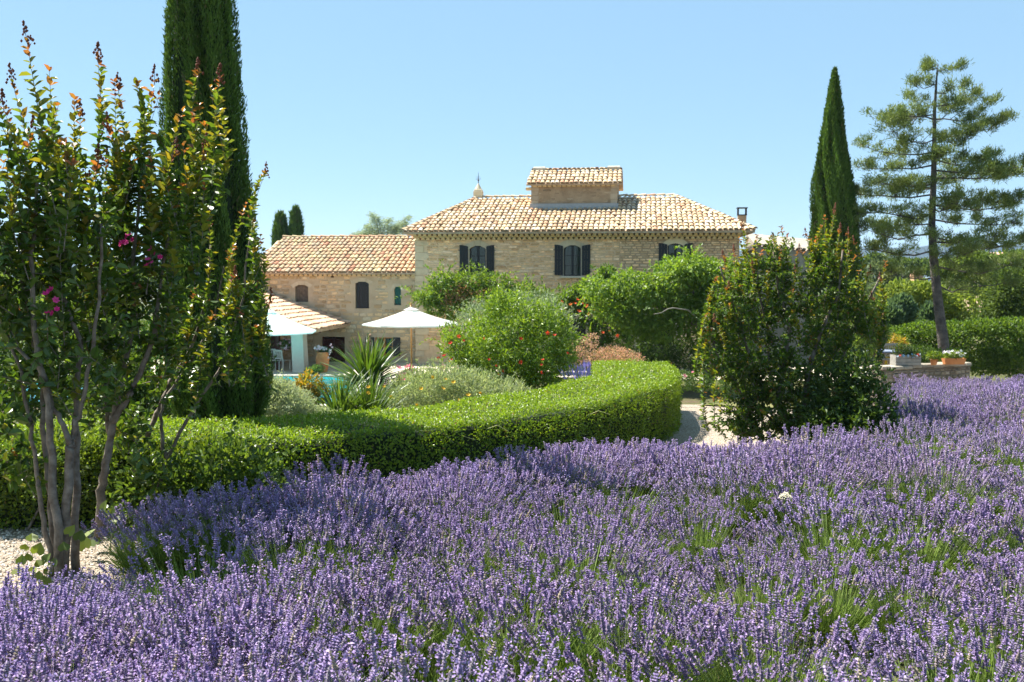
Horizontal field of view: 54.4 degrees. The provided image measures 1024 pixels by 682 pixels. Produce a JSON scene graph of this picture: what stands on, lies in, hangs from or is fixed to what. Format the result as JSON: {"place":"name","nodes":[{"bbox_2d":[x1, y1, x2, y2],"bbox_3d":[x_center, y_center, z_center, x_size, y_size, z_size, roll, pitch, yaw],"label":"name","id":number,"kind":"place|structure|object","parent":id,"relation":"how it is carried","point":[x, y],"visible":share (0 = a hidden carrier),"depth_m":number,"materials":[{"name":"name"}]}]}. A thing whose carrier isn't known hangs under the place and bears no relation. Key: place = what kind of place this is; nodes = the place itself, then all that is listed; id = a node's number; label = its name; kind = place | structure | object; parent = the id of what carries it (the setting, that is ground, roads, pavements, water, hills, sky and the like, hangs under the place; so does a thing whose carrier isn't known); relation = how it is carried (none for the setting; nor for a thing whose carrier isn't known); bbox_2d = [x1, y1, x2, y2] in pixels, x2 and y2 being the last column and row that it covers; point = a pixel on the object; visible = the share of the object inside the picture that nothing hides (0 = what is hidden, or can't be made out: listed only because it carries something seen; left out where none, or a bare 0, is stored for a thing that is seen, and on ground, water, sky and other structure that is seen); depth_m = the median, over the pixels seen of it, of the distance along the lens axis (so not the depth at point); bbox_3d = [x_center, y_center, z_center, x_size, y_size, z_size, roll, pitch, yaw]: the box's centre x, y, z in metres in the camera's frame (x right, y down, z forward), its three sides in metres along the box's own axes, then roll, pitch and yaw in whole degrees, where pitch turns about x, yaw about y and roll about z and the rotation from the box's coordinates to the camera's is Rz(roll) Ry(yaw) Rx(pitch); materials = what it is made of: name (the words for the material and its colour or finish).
{"place":"outdoors","nodes":[
{"label":"outdoors","id":0,"kind":"place"},
{"bbox_2d":[0,271,167,396],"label":"tree","id":1,"kind":"object","parent":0,"point":[40,298],"visible":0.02,"depth_m":33.55,"materials":[{"name":"green plant"}]},
{"bbox_2d":[0,407,820,599],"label":"gravel path","id":2,"kind":"structure","parent":0,"point":[694,430],"depth_m":8.87,"materials":[{"name":"beige gravel"}]},
{"bbox_2d":[11,525,85,586],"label":"seedling plant","id":3,"kind":"object","parent":2,"relation":"on","point":[38,548],"visible":0.74,"depth_m":7.14,"materials":[{"name":"green plant"}]},
{"bbox_2d":[80,500,126,553],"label":"seedling plant","id":4,"kind":"object","parent":2,"relation":"on","point":[87,543],"visible":0.55,"depth_m":7.96,"materials":[{"name":"green plant"}]},
{"bbox_2d":[0,523,244,582],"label":"loose gravel","id":5,"kind":"structure","parent":2,"relation":"on","point":[3,544],"depth_m":8.07,"materials":[{"name":"beige gravel"}]},
{"bbox_2d":[42,41,235,539],"bbox_3d":[-2.988,-0.370,8.033,1.679,3.987,1.176,0,4,0],"label":"crape myrtle","id":6,"kind":"object","parent":2,"relation":"on","point":[140,175],"visible":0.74,"depth_m":7.92,"materials":[{"name":"green plant"}]},
{"bbox_2d":[121,161,277,506],"bbox_3d":[-2.751,-0.016,8.515,1.455,3.008,0.793,0,4,0],"label":"crape myrtle","id":7,"kind":"object","parent":2,"relation":"on","point":[227,308],"visible":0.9,"depth_m":8.45,"materials":[{"name":"green plant"}]},
{"bbox_2d":[151,362,799,379],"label":"terrace","id":8,"kind":"structure","parent":0,"point":[286,369],"depth_m":44.87,"materials":[{"name":"stone"}]},
{"bbox_2d":[271,349,279,370],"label":"garden chair","id":9,"kind":"object","parent":8,"relation":"on","point":[274,359],"visible":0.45,"depth_m":44.03,"materials":[{"name":"white metal"}]},
{"bbox_2d":[273,350,290,370],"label":"garden chair","id":10,"kind":"object","parent":8,"relation":"on","point":[279,355],"visible":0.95,"depth_m":43.77,"materials":[{"name":"teal metal"}]},
{"bbox_2d":[264,291,350,371],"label":"pool house","id":11,"kind":"structure","parent":8,"relation":"on","point":[312,318],"depth_m":44.23,"materials":[{"name":"plaster"},{"name":"clay tile"},{"name":"stone"}]},
{"bbox_2d":[277,337,290,349],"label":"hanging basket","id":12,"kind":"object","parent":11,"relation":"hanging from","point":[284,346],"visible":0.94,"depth_m":43.52,"materials":[{"name":"green plant"}]},
{"bbox_2d":[316,352,328,372],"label":"terracotta urn","id":13,"kind":"object","parent":8,"relation":"on","point":[322,357],"visible":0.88,"depth_m":42.95,"materials":[{"name":"ceramic"}]},
{"bbox_2d":[313,344,332,357],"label":"urn flowers","id":14,"kind":"object","parent":13,"relation":"in","point":[324,349],"visible":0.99,"depth_m":43.00,"materials":[{"name":"white plant"}]},
{"bbox_2d":[542,261,638,371],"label":"trumpet vine","id":15,"kind":"object","parent":8,"relation":"on","point":[605,338],"visible":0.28,"depth_m":42.87,"materials":[{"name":"green plant"}]},
{"bbox_2d":[0,0,1023,277],"label":"sky","id":16,"kind":"structure","parent":0,"point":[396,109],"materials":[{"name":"blue"}]},
{"bbox_2d":[2,278,1023,681],"bbox_3d":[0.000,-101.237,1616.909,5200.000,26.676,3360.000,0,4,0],"label":"ground","id":17,"kind":"structure","parent":0,"point":[692,398],"depth_m":7.19,"materials":[{"name":"soil"}]},
{"bbox_2d":[0,328,112,422],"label":"tall shrub","id":18,"kind":"object","parent":17,"relation":"on","point":[32,401],"visible":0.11,"depth_m":12.44,"materials":[{"name":"green plant"}]},
{"bbox_2d":[0,20,140,580],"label":"crape myrtle","id":19,"kind":"object","parent":17,"relation":"on","point":[63,222],"visible":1,"depth_m":7.28,"materials":[{"name":"green plant"}]},
{"bbox_2d":[5,265,163,318],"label":"tree","id":20,"kind":"object","parent":17,"relation":"on","point":[152,280],"visible":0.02,"depth_m":107.44,"materials":[{"name":"green plant"}]},
{"bbox_2d":[0,422,250,530],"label":"loose shrub","id":21,"kind":"object","parent":17,"relation":"on","point":[83,455],"visible":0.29,"depth_m":8.83,"materials":[{"name":"green plant"}]},
{"bbox_2d":[87,345,173,418],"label":"tall shrub","id":22,"kind":"object","parent":17,"relation":"on","point":[140,393],"visible":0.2,"depth_m":12.85,"materials":[{"name":"green plant"}]},
{"bbox_2d":[132,370,176,420],"bbox_3d":[-6.054,0.896,15.885,1.498,1.088,0.870,2,5,30],"label":"tree","id":23,"kind":"object","parent":17,"relation":"on","point":[165,410],"depth_m":15.77,"materials":[{"name":"green plant"}]},
{"bbox_2d":[26,377,360,403],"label":"pool basin","id":24,"kind":"object","parent":17,"relation":"in","point":[330,378],"depth_m":41.83,"materials":[{"name":"blue liquid"}]},
{"bbox_2d":[84,420,307,536],"bbox_3d":[-2.653,1.218,8.648,2.252,1.120,1.252,0,4,0],"label":"loose shrub","id":25,"kind":"object","parent":17,"relation":"on","point":[250,463],"visible":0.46,"depth_m":8.49,"materials":[{"name":"green plant"}]},
{"bbox_2d":[156,0,277,426],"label":"cypress tree","id":26,"kind":"object","parent":17,"relation":"on","point":[204,31],"visible":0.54,"depth_m":10.88,"materials":[{"name":"green plant"}]},
{"bbox_2d":[38,374,395,405],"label":"pool coping","id":27,"kind":"object","parent":17,"relation":"on","point":[301,374],"visible":0.04,"depth_m":41.81,"materials":[{"name":"beige stone"}]},
{"bbox_2d":[270,209,287,246],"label":"cypress tree","id":28,"kind":"object","parent":17,"relation":"on","point":[280,226],"visible":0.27,"depth_m":77.16,"materials":[{"name":"green plant"}]},
{"bbox_2d":[266,307,315,371],"bbox_3d":[-9.279,0.158,38.111,3.419,3.128,3.419,0,4,-6],"label":"parasol","id":29,"kind":"object","parent":17,"relation":"on","point":[281,325],"visible":0.33,"depth_m":37.40,"materials":[{"name":"fabric"}]},
{"bbox_2d":[287,204,304,237],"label":"cypress tree","id":30,"kind":"object","parent":17,"relation":"on","point":[296,226],"visible":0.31,"depth_m":77.18,"materials":[{"name":"green plant"}]},
{"bbox_2d":[264,369,341,424],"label":"santolina shrub","id":31,"kind":"object","parent":17,"relation":"on","point":[287,399],"visible":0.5,"depth_m":13.16,"materials":[{"name":"green plant"}]},
{"bbox_2d":[280,367,330,412],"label":"golden shrub","id":32,"kind":"object","parent":17,"relation":"on","point":[300,382],"visible":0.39,"depth_m":15.03,"materials":[{"name":"yellow plant"}]},
{"bbox_2d":[303,363,324,374],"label":"pillar shrub","id":33,"kind":"object","parent":17,"relation":"on","point":[315,368],"visible":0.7,"depth_m":42.01,"materials":[{"name":"green plant"}]},
{"bbox_2d":[259,234,415,362],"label":"house wing","id":34,"kind":"structure","parent":17,"relation":"on","point":[357,281],"depth_m":47.88,"materials":[{"name":"beige stone"}]},
{"bbox_2d":[322,337,344,361],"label":"door","id":35,"kind":"structure","parent":34,"relation":"in","point":[335,342],"depth_m":48.10,"materials":[{"name":"black wood"}]},
{"bbox_2d":[376,337,392,355],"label":"window","id":36,"kind":"structure","parent":34,"relation":"in","point":[387,339],"depth_m":47.85,"materials":[{"name":"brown wood"}]},
{"bbox_2d":[0,358,683,530],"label":"clipped hedge","id":37,"kind":"object","parent":17,"relation":"on","point":[624,400],"visible":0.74,"depth_m":10.79,"materials":[{"name":"green plant"}]},
{"bbox_2d":[307,363,400,419],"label":"iris clump","id":38,"kind":"object","parent":17,"relation":"on","point":[339,403],"visible":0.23,"depth_m":14.61,"materials":[{"name":"green plant"}]},
{"bbox_2d":[321,332,410,396],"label":"yucca","id":39,"kind":"object","parent":17,"relation":"on","point":[368,359],"visible":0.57,"depth_m":16.33,"materials":[{"name":"green plant"}]},
{"bbox_2d":[331,370,411,417],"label":"iris clump","id":40,"kind":"object","parent":17,"relation":"on","point":[371,396],"visible":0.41,"depth_m":14.81,"materials":[{"name":"green plant"}]},
{"bbox_2d":[351,211,413,237],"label":"cedar tree","id":41,"kind":"object","parent":17,"relation":"on","point":[391,228],"visible":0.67,"depth_m":59.50,"materials":[{"name":"green plant"}]},
{"bbox_2d":[362,303,457,363],"bbox_3d":[-3.497,0.305,34.612,3.141,3.300,3.141,-3,5,-37],"label":"parasol","id":42,"kind":"object","parent":17,"relation":"on","point":[410,317],"visible":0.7,"depth_m":33.79,"materials":[{"name":"fabric"}]},
{"bbox_2d":[389,364,458,404],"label":"rose bush","id":43,"kind":"object","parent":17,"relation":"on","point":[409,366],"visible":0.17,"depth_m":18.94,"materials":[{"name":"green plant"}]},
{"bbox_2d":[366,356,546,412],"bbox_3d":[-0.956,0.841,15.509,3.271,1.245,2.058,0,4,0],"label":"phlomis shrub","id":44,"kind":"object","parent":17,"relation":"on","point":[451,386],"visible":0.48,"depth_m":15.48,"materials":[{"name":"green plant"}]},
{"bbox_2d":[393,258,580,365],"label":"wisteria","id":45,"kind":"object","parent":17,"relation":"on","point":[441,295],"visible":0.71,"depth_m":43.25,"materials":[{"name":"green plant"}]},
{"bbox_2d":[419,283,587,393],"bbox_3d":[-0.082,0.099,21.155,3.741,2.669,2.733,0,4,0],"label":"pomegranate shrub","id":46,"kind":"object","parent":17,"relation":"on","point":[488,341],"visible":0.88,"depth_m":20.78,"materials":[{"name":"green plant"}]},
{"bbox_2d":[446,284,590,389],"bbox_3d":[0.237,0.144,26.108,4.018,3.336,3.352,-1,4,-12],"label":"olive shrub","id":47,"kind":"object","parent":17,"relation":"on","point":[480,308],"visible":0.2,"depth_m":25.91,"materials":[{"name":"green plant"}]},
{"bbox_2d":[557,360,590,386],"bbox_3d":[1.609,0.865,20.585,1.240,0.954,1.446,2,4,23],"label":"russian sage","id":48,"kind":"object","parent":17,"relation":"on","point":[587,370],"visible":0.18,"depth_m":20.56,"materials":[{"name":"purple plant"}]},
{"bbox_2d":[400,166,757,368],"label":"farmhouse","id":49,"kind":"object","parent":17,"relation":"on","point":[562,226],"visible":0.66,"depth_m":46.42,"materials":[{"name":"stone"}]},
{"bbox_2d":[470,246,485,276],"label":"window","id":50,"kind":"structure","parent":49,"relation":"in","point":[474,251],"depth_m":46.72,"materials":[{"name":"grey glass"}]},
{"bbox_2d":[564,245,580,275],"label":"window","id":51,"kind":"structure","parent":49,"relation":"in","point":[572,253],"depth_m":46.14,"materials":[{"name":"grey glass"}]},
{"bbox_2d":[563,319,585,365],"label":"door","id":52,"kind":"structure","parent":49,"relation":"in","point":[579,329],"depth_m":46.32,"materials":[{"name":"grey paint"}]},
{"bbox_2d":[640,330,672,362],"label":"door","id":53,"kind":"structure","parent":49,"relation":"in","point":[661,330],"depth_m":45.91,"materials":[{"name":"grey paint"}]},
{"bbox_2d":[668,243,682,258],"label":"window","id":54,"kind":"structure","parent":49,"relation":"in","point":[671,248],"depth_m":45.53,"materials":[{"name":"grey glass"}]},
{"bbox_2d":[569,332,598,375],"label":"pink shrub","id":55,"kind":"object","parent":17,"relation":"on","point":[592,345],"visible":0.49,"depth_m":25.02,"materials":[{"name":"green plant"}]},
{"bbox_2d":[586,345,645,367],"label":"pink shrub","id":56,"kind":"object","parent":17,"relation":"on","point":[608,356],"visible":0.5,"depth_m":22.98,"materials":[{"name":"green plant"}]},
{"bbox_2d":[562,243,781,390],"bbox_3d":[6.112,-0.860,37.584,8.344,5.646,4.530,0,4,0],"label":"mulberry tree","id":57,"kind":"object","parent":17,"relation":"on","point":[683,285],"visible":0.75,"depth_m":36.80,"materials":[{"name":"green plant"}]},
{"bbox_2d":[619,330,763,386],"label":"undergrowth shrub","id":58,"kind":"object","parent":17,"relation":"on","point":[674,354],"visible":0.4,"depth_m":38.35,"materials":[{"name":"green plant"}]},
{"bbox_2d":[746,234,814,364],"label":"outbuilding","id":59,"kind":"structure","parent":17,"relation":"on","point":[793,255],"depth_m":47.80,"materials":[{"name":"stone"}]},
{"bbox_2d":[778,491,791,537],"bbox_3d":[2.119,1.462,7.727,0.104,0.599,0.102,0,4,0],"label":"wild carrot","id":60,"kind":"object","parent":17,"relation":"on","point":[787,494],"visible":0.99,"depth_m":7.71,"materials":[{"name":"white plant"}]},
{"bbox_2d":[692,202,890,444],"bbox_3d":[3.757,-0.107,13.321,2.651,3.435,1.316,0,4,0],"label":"crape myrtle","id":61,"kind":"object","parent":17,"relation":"on","point":[756,370],"visible":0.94,"depth_m":13.20,"materials":[{"name":"green plant"}]},
{"bbox_2d":[807,66,864,395],"bbox_3d":[10.086,-3.078,30.837,1.819,10.740,1.801,0,4,0],"label":"cypress tree","id":62,"kind":"object","parent":17,"relation":"on","point":[832,178],"visible":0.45,"depth_m":30.34,"materials":[{"name":"green plant"}]},
{"bbox_2d":[773,348,911,455],"bbox_3d":[4.297,0.828,12.779,1.464,1.497,1.578,-3,5,-35],"label":"laurel bush","id":63,"kind":"object","parent":17,"relation":"on","point":[843,409],"visible":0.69,"depth_m":12.62,"materials":[{"name":"green plant"}]},
{"bbox_2d":[840,277,893,405],"bbox_3d":[10.101,0.092,28.552,1.730,3.900,1.191,0,4,0],"label":"walnut tree","id":64,"kind":"object","parent":17,"relation":"on","point":[857,342],"visible":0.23,"depth_m":28.39,"materials":[{"name":"green plant"}]},
{"bbox_2d":[862,256,928,308],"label":"tree","id":65,"kind":"object","parent":17,"relation":"on","point":[873,279],"visible":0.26,"depth_m":74.15,"materials":[{"name":"green plant"}]},
{"bbox_2d":[861,251,942,277],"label":"tree","id":66,"kind":"object","parent":17,"relation":"on","point":[870,257],"visible":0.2,"depth_m":128.15,"materials":[{"name":"green plant"}]},
{"bbox_2d":[885,292,934,338],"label":"tree","id":67,"kind":"object","parent":17,"relation":"on","point":[903,307],"visible":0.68,"depth_m":41.33,"materials":[{"name":"green plant"}]},
{"bbox_2d":[870,362,971,405],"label":"stone wall","id":68,"kind":"structure","parent":17,"relation":"on","point":[940,370],"depth_m":27.45,"materials":[{"name":"beige stone"}]},
{"bbox_2d":[890,354,920,365],"bbox_3d":[10.771,0.516,27.258,0.722,0.280,0.342,0,4,-6],"label":"planter box","id":69,"kind":"object","parent":68,"relation":"on","point":[901,360],"visible":0.92,"depth_m":27.09,"materials":[{"name":"grey stone"}]},
{"bbox_2d":[890,343,921,357],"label":"planter plant","id":70,"kind":"object","parent":69,"relation":"in","point":[908,351],"visible":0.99,"depth_m":27.15,"materials":[{"name":"green plant"}]},
{"bbox_2d":[930,359,937,364],"bbox_3d":[11.572,0.573,27.312,0.230,0.170,0.230,0,4,0],"label":"flower pot","id":71,"kind":"object","parent":68,"relation":"on","point":[933,361],"visible":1,"depth_m":27.24,"materials":[{"name":"ceramic"}]},
{"bbox_2d":[924,350,942,359],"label":"pot plant","id":72,"kind":"object","parent":71,"relation":"in","point":[933,354],"visible":1,"depth_m":27.25,"materials":[{"name":"green plant"}]},
{"bbox_2d":[941,358,966,364],"bbox_3d":[12.246,0.558,27.612,0.600,0.170,0.240,0,4,0],"label":"terracotta trough","id":73,"kind":"object","parent":68,"relation":"on","point":[953,361],"visible":0.95,"depth_m":27.51,"materials":[{"name":"orange ceramic"}]},
{"bbox_2d":[942,349,965,359],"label":"pot plant","id":74,"kind":"object","parent":73,"relation":"in","point":[954,353],"visible":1,"depth_m":27.54,"materials":[{"name":"white plant"}]},
{"bbox_2d":[873,275,990,344],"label":"scrub tree","id":75,"kind":"object","parent":17,"relation":"on","point":[954,303],"visible":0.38,"depth_m":47.00,"materials":[{"name":"green plant"}]},
{"bbox_2d":[889,315,1023,381],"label":"tall hedge","id":76,"kind":"object","parent":17,"relation":"on","point":[1007,358],"visible":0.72,"depth_m":33.70,"materials":[{"name":"green plant"}]},
{"bbox_2d":[938,248,1023,311],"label":"tree","id":77,"kind":"object","parent":17,"relation":"on","point":[984,255],"visible":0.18,"depth_m":58.09,"materials":[{"name":"green plant"}]},
{"bbox_2d":[964,252,1002,316],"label":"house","id":78,"kind":"structure","parent":17,"relation":"on","point":[978,296],"depth_m":118.85,"materials":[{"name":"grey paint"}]},
{"bbox_2d":[964,255,1023,377],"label":"dark oak","id":79,"kind":"object","parent":17,"relation":"on","point":[1006,301],"visible":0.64,"depth_m":38.80,"materials":[{"name":"green plant"}]},
{"bbox_2d":[12,243,1023,276],"bbox_3d":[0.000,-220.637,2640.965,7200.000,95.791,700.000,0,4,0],"label":"hills","id":80,"kind":"structure","parent":0,"point":[924,249],"depth_m":2735.43,"materials":[{"name":"green plant"}]},
{"bbox_2d":[681,404,737,406],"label":"gravel courtyard","id":81,"kind":"structure","parent":0,"point":[683,405],"depth_m":19.59,"materials":[{"name":"beige gravel"}]},
{"bbox_2d":[678,368,758,394],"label":"hedge","id":82,"kind":"object","parent":81,"relation":"on","point":[690,376],"visible":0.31,"depth_m":29.53,"materials":[{"name":"green plant"}]},
{"bbox_2d":[701,403,791,406],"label":"lawn","id":83,"kind":"structure","parent":0,"point":[770,405],"depth_m":19.66,"materials":[{"name":"green plant"}]},
{"label":"raised terrace","id":84,"kind":"structure","parent":0,"visible":0},
{"bbox_2d":[854,349,901,373],"bbox_3d":[10.710,0.666,29.124,1.350,0.778,0.788,0,4,-6],"label":"garden table","id":85,"kind":"object","parent":84,"relation":"on","point":[887,351],"visible":0.09,"depth_m":28.81,"materials":[{"name":"white wood"}]},
{"bbox_2d":[868,348,888,372],"bbox_3d":[10.996,0.540,29.901,0.464,0.917,0.554,0,4,0],"label":"garden chair","id":86,"kind":"object","parent":84,"relation":"on","point":[883,359],"visible":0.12,"depth_m":30.04,"materials":[{"name":"grey wood"}]},
{"bbox_2d":[884,343,897,364],"bbox_3d":[11.443,0.540,29.901,0.464,0.917,0.554,0,4,0],"label":"garden chair","id":87,"kind":"object","parent":84,"relation":"on","point":[890,344],"visible":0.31,"depth_m":30.10,"materials":[{"name":"grey wood"}]},
{"bbox_2d":[879,332,910,364],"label":"golden shrub","id":88,"kind":"object","parent":84,"relation":"on","point":[896,339],"visible":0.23,"depth_m":31.41,"materials":[{"name":"yellow plant"}]},
{"bbox_2d":[906,343,935,362],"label":"terrace shrub","id":89,"kind":"object","parent":84,"relation":"on","point":[923,357],"visible":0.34,"depth_m":28.40,"materials":[{"name":"green plant"}]},
{"bbox_2d":[845,54,1023,350],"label":"pine tree","id":90,"kind":"object","parent":84,"relation":"on","point":[992,167],"visible":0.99,"depth_m":30.42,"materials":[{"name":"green plant"}]},
{"bbox_2d":[928,346,968,362],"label":"terrace shrub","id":91,"kind":"object","parent":84,"relation":"on","point":[950,349],"visible":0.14,"depth_m":28.99,"materials":[{"name":"green plant"}]}
]}

